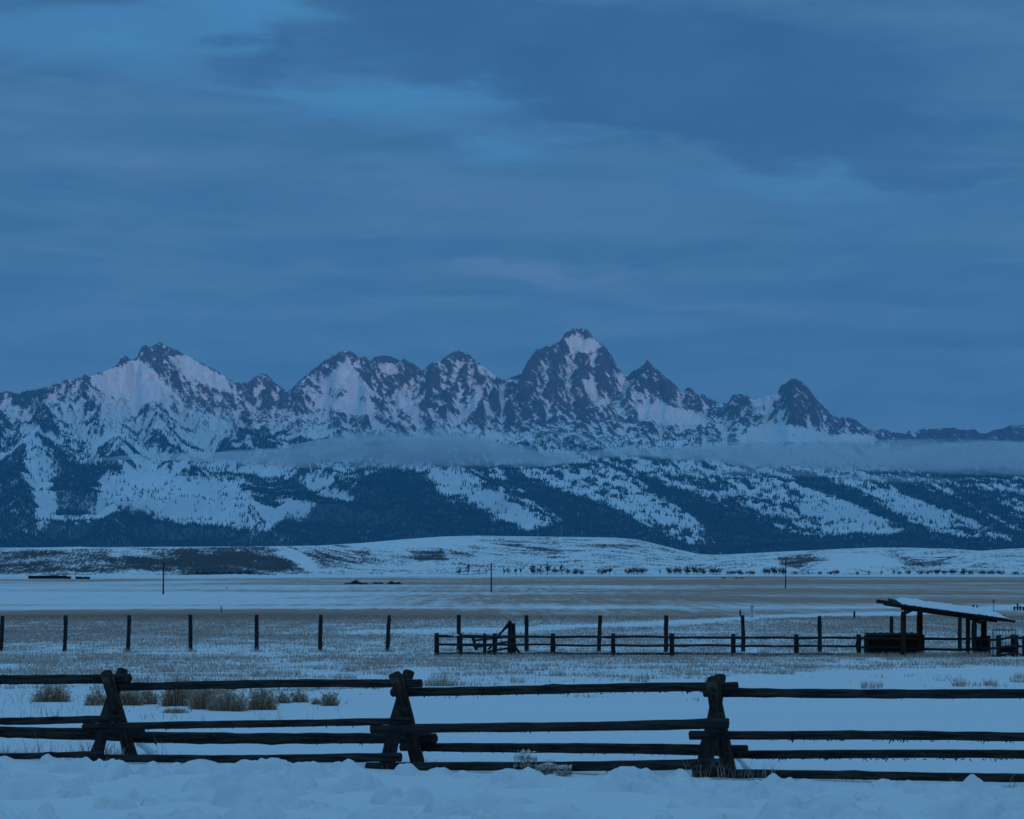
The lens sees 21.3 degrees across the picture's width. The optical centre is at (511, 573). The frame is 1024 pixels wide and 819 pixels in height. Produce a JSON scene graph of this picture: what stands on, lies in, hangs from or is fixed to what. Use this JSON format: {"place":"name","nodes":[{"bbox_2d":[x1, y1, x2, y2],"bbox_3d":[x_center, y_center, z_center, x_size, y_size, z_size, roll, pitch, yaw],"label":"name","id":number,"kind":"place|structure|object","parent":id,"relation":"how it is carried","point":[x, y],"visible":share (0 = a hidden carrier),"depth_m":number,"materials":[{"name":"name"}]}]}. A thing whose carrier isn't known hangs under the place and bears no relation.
{"place":"outdoors","nodes":[
{"label":"outdoors","id":0,"kind":"place"},
{"bbox_2d":[0,575,1023,818],"bbox_3d":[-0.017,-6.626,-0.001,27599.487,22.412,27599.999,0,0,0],"label":"ground","id":1,"kind":"structure","parent":0,"point":[803,596],"depth_m":81.46,"materials":[{"name":"white snow"}]},
{"bbox_2d":[29,684,77,701],"bbox_3d":[-9.408,2.386,55.796,1.035,0.554,0.898,0,0,0],"label":"brush clump","id":2,"kind":"object","parent":1,"relation":"on","point":[57,694],"visible":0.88,"depth_m":55.70,"materials":[{"name":"brown plant"}]},
{"bbox_2d":[28,575,89,578],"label":"windbreak","id":3,"kind":"object","parent":1,"relation":"on","point":[50,577],"visible":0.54,"depth_m":1557.11,"materials":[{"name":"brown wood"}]},
{"bbox_2d":[78,685,105,705],"bbox_3d":[-8.171,2.405,53.394,0.535,0.435,0.603,0,0,-44],"label":"brush clump","id":4,"kind":"object","parent":1,"relation":"on","point":[97,697],"visible":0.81,"depth_m":53.30,"materials":[{"name":"brown plant"}]},
{"bbox_2d":[120,680,146,705],"bbox_3d":[-7.599,2.362,53.731,0.831,0.535,0.740,0,0,-27],"label":"brush clump","id":5,"kind":"object","parent":1,"relation":"on","point":[128,698],"visible":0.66,"depth_m":53.60,"materials":[{"name":"brown plant"}]},
{"bbox_2d":[136,690,159,703],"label":"brush clump","id":6,"kind":"object","parent":1,"relation":"on","point":[150,698],"visible":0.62,"depth_m":54.31,"materials":[{"name":"brown plant"}]},
{"bbox_2d":[162,563,163,593],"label":"utility pole","id":7,"kind":"object","parent":1,"relation":"on","point":[163,580],"visible":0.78,"depth_m":550.95,"materials":[{"name":"brown wood"}]},
{"bbox_2d":[159,705,189,712],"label":"brush clump","id":8,"kind":"object","parent":1,"relation":"on","point":[170,710],"visible":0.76,"depth_m":49.10,"materials":[{"name":"brown plant"}]},
{"bbox_2d":[156,670,196,706],"bbox_3d":[-6.449,2.243,53.010,0.950,0.748,0.905,0,0,34],"label":"brush clump","id":9,"kind":"object","parent":1,"relation":"on","point":[176,698],"visible":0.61,"depth_m":52.92,"materials":[{"name":"brown plant"}]},
{"bbox_2d":[183,679,224,709],"bbox_3d":[-5.735,2.270,50.856,0.823,0.614,0.817,0,0,0],"label":"brush clump","id":10,"kind":"object","parent":1,"relation":"on","point":[197,702],"visible":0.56,"depth_m":50.76,"materials":[{"name":"brown plant"}]},
{"bbox_2d":[195,571,254,574],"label":"thicket","id":11,"kind":"object","parent":1,"relation":"on","point":[214,572],"visible":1,"depth_m":2778.08,"materials":[{"name":"brown plant"}]},
{"bbox_2d":[205,689,251,711],"bbox_3d":[-5.235,2.276,50.278,0.893,0.595,0.880,0,0,-16],"label":"brush clump","id":12,"kind":"object","parent":1,"relation":"on","point":[219,703],"visible":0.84,"depth_m":50.18,"materials":[{"name":"brown plant"}]},
{"bbox_2d":[241,688,282,709],"bbox_3d":[-4.648,2.288,50.852,0.847,0.622,0.745,0,0,39],"label":"brush clump","id":13,"kind":"object","parent":1,"relation":"on","point":[262,700],"visible":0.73,"depth_m":50.78,"materials":[{"name":"brown plant"}]},
{"bbox_2d":[276,689,292,702],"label":"brush clump","id":14,"kind":"object","parent":1,"relation":"on","point":[285,698],"visible":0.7,"depth_m":54.69,"materials":[{"name":"brown plant"}]},
{"bbox_2d":[289,687,308,701],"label":"brush clump","id":15,"kind":"object","parent":1,"relation":"on","point":[303,698],"visible":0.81,"depth_m":55.38,"materials":[{"name":"brown plant"}]},
{"bbox_2d":[310,697,321,704],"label":"brush clump","id":16,"kind":"object","parent":1,"relation":"on","point":[315,701],"visible":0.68,"depth_m":53.66,"materials":[{"name":"brown plant"}]},
{"bbox_2d":[318,687,339,705],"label":"brush clump","id":17,"kind":"object","parent":1,"relation":"on","point":[330,700],"visible":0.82,"depth_m":52.99,"materials":[{"name":"brown plant"}]},
{"bbox_2d":[344,580,367,583],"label":"brush pile","id":18,"kind":"object","parent":1,"relation":"on","point":[355,582],"visible":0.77,"depth_m":1006.00,"materials":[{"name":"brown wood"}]},
{"bbox_2d":[423,672,466,685],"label":"brush clump","id":19,"kind":"object","parent":1,"relation":"on","point":[444,680],"visible":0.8,"depth_m":69.22,"materials":[{"name":"brown plant"}]},
{"bbox_2d":[458,633,486,651],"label":"corral wing","id":20,"kind":"structure","parent":1,"relation":"on","point":[461,647],"depth_m":122.12,"materials":[{"name":"brown wood"}]},
{"bbox_2d":[0,615,961,651],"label":"wire fence","id":21,"kind":"object","parent":1,"relation":"on","point":[388,627],"visible":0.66,"depth_m":130.92,"materials":[{"name":"brown wood"}]},
{"bbox_2d":[487,563,491,591],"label":"utility pole","id":22,"kind":"object","parent":1,"relation":"on","point":[491,577],"visible":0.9,"depth_m":629.96,"materials":[{"name":"brown wood"}]},
{"bbox_2d":[472,620,519,651],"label":"gate","id":23,"kind":"structure","parent":1,"relation":"on","point":[510,626],"depth_m":120.93,"materials":[{"name":"brown wood"}]},
{"bbox_2d":[0,667,1023,781],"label":"buck rail fence","id":24,"kind":"object","parent":1,"relation":"on","point":[404,731],"visible":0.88,"depth_m":31.25,"materials":[{"name":"brown wood"}]},
{"bbox_2d":[0,754,1023,818],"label":"snow bank","id":25,"kind":"structure","parent":1,"relation":"on","point":[268,788],"depth_m":26.77,"materials":[{"name":"white snow"}]},
{"bbox_2d":[513,749,537,769],"bbox_3d":[0.145,2.080,30.140,0.281,0.288,0.245,0,0,0],"label":"seedhead plant","id":26,"kind":"object","parent":25,"relation":"on","point":[524,764],"visible":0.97,"depth_m":30.10,"materials":[{"name":"beige plant"}]},
{"bbox_2d":[535,764,546,774],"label":"seedhead plant","id":27,"kind":"object","parent":25,"relation":"on","point":[538,768],"visible":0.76,"depth_m":30.01,"materials":[{"name":"beige plant"}]},
{"bbox_2d":[540,759,556,773],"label":"seedhead plant","id":28,"kind":"object","parent":25,"relation":"on","point":[550,767],"visible":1,"depth_m":29.97,"materials":[{"name":"beige plant"}]},
{"bbox_2d":[555,764,572,776],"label":"seedhead plant","id":29,"kind":"object","parent":25,"relation":"on","point":[563,768],"visible":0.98,"depth_m":29.93,"materials":[{"name":"beige plant"}]},
{"bbox_2d":[0,614,1023,786],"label":"dry grass","id":30,"kind":"structure","parent":1,"relation":"on","point":[9,658],"depth_m":131.64,"materials":[{"name":"brown plant"}]},
{"bbox_2d":[529,565,539,574],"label":"bare tree","id":31,"kind":"object","parent":1,"relation":"on","point":[532,568],"visible":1,"depth_m":2861.51,"materials":[{"name":"brown plant"}]},
{"bbox_2d":[545,562,551,574],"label":"bare tree","id":32,"kind":"object","parent":1,"relation":"on","point":[547,568],"visible":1,"depth_m":2881.49,"materials":[{"name":"brown plant"}]},
{"bbox_2d":[597,568,608,574],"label":"bare tree","id":33,"kind":"object","parent":1,"relation":"on","point":[604,570],"visible":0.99,"depth_m":2828.55,"materials":[{"name":"brown plant"}]},
{"bbox_2d":[624,568,633,574],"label":"bare tree","id":34,"kind":"object","parent":1,"relation":"on","point":[629,570],"visible":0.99,"depth_m":2821.13,"materials":[{"name":"brown plant"}]},
{"bbox_2d":[632,566,640,574],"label":"bare tree","id":35,"kind":"object","parent":1,"relation":"on","point":[636,569],"visible":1,"depth_m":2822.12,"materials":[{"name":"brown plant"}]},
{"bbox_2d":[666,567,674,574],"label":"bare tree","id":36,"kind":"object","parent":1,"relation":"on","point":[669,570],"visible":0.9,"depth_m":2886.23,"materials":[{"name":"brown plant"}]},
{"bbox_2d":[673,567,682,574],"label":"bare tree","id":37,"kind":"object","parent":1,"relation":"on","point":[676,570],"visible":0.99,"depth_m":2829.99,"materials":[{"name":"brown plant"}]},
{"bbox_2d":[683,566,691,574],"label":"bare tree","id":38,"kind":"object","parent":1,"relation":"on","point":[687,570],"visible":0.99,"depth_m":2844.94,"materials":[{"name":"brown plant"}]},
{"bbox_2d":[691,565,701,574],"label":"bare tree","id":39,"kind":"object","parent":1,"relation":"on","point":[695,569],"visible":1,"depth_m":2852.16,"materials":[{"name":"brown plant"}]},
{"bbox_2d":[434,633,971,656],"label":"corral fence","id":40,"kind":"object","parent":1,"relation":"on","point":[672,637],"visible":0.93,"depth_m":119.83,"materials":[{"name":"brown wood"}]},
{"bbox_2d":[709,567,722,574],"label":"bare tree","id":41,"kind":"object","parent":1,"relation":"on","point":[712,571],"visible":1,"depth_m":2887.49,"materials":[{"name":"brown plant"}]},
{"bbox_2d":[761,567,771,573],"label":"bare tree","id":42,"kind":"object","parent":1,"relation":"on","point":[768,570],"visible":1,"depth_m":2820.26,"materials":[{"name":"brown plant"}]},
{"bbox_2d":[771,566,780,574],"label":"bare tree","id":43,"kind":"object","parent":1,"relation":"on","point":[774,571],"visible":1,"depth_m":2837.62,"materials":[{"name":"brown plant"}]},
{"bbox_2d":[861,632,924,654],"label":"feed box","id":44,"kind":"object","parent":1,"relation":"on","point":[909,644],"visible":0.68,"depth_m":120.15,"materials":[{"name":"brown wood"}]},
{"bbox_2d":[930,568,940,574],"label":"bare tree","id":45,"kind":"object","parent":1,"relation":"on","point":[937,571],"visible":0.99,"depth_m":2820.05,"materials":[{"name":"brown plant"}]},
{"bbox_2d":[876,597,1014,654],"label":"shelter","id":46,"kind":"object","parent":1,"relation":"on","point":[975,616],"visible":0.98,"depth_m":117.84,"materials":[{"name":"brown wood"}]},
{"bbox_2d":[977,634,1023,656],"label":"pole pen","id":47,"kind":"object","parent":1,"relation":"on","point":[1012,649],"visible":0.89,"depth_m":116.97,"materials":[{"name":"brown wood"}]},
{"bbox_2d":[992,629,1015,654],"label":"livestock gate","id":48,"kind":"structure","parent":1,"relation":"on","point":[1002,637],"depth_m":118.59,"materials":[{"name":"grey metal"}]},
{"bbox_2d":[1013,603,1023,609],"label":"stub fence","id":49,"kind":"object","parent":1,"relation":"on","point":[1017,607],"visible":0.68,"depth_m":302.92,"materials":[{"name":"brown wood"}]},
{"bbox_2d":[0,328,1023,553],"bbox_3d":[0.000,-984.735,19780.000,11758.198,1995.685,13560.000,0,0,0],"label":"mountain range","id":50,"kind":"structure","parent":0,"point":[569,383],"depth_m":19587.71,"materials":[{"name":"white snow"}]},
{"bbox_2d":[0,377,1023,554],"bbox_3d":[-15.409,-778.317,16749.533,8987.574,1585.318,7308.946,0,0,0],"label":"conifer forest","id":51,"kind":"object","parent":50,"relation":"on","point":[909,536],"visible":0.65,"depth_m":16800.15,"materials":[{"name":"green plant"}]},
{"bbox_2d":[0,536,1023,574],"bbox_3d":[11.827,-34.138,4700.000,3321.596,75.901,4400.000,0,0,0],"label":"foothills","id":52,"kind":"structure","parent":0,"point":[446,555],"depth_m":3250.20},
{"bbox_2d":[0,0,1023,433],"label":"sky","id":53,"kind":"structure","parent":0,"point":[750,198],"materials":[{"name":"blue"}]}
]}

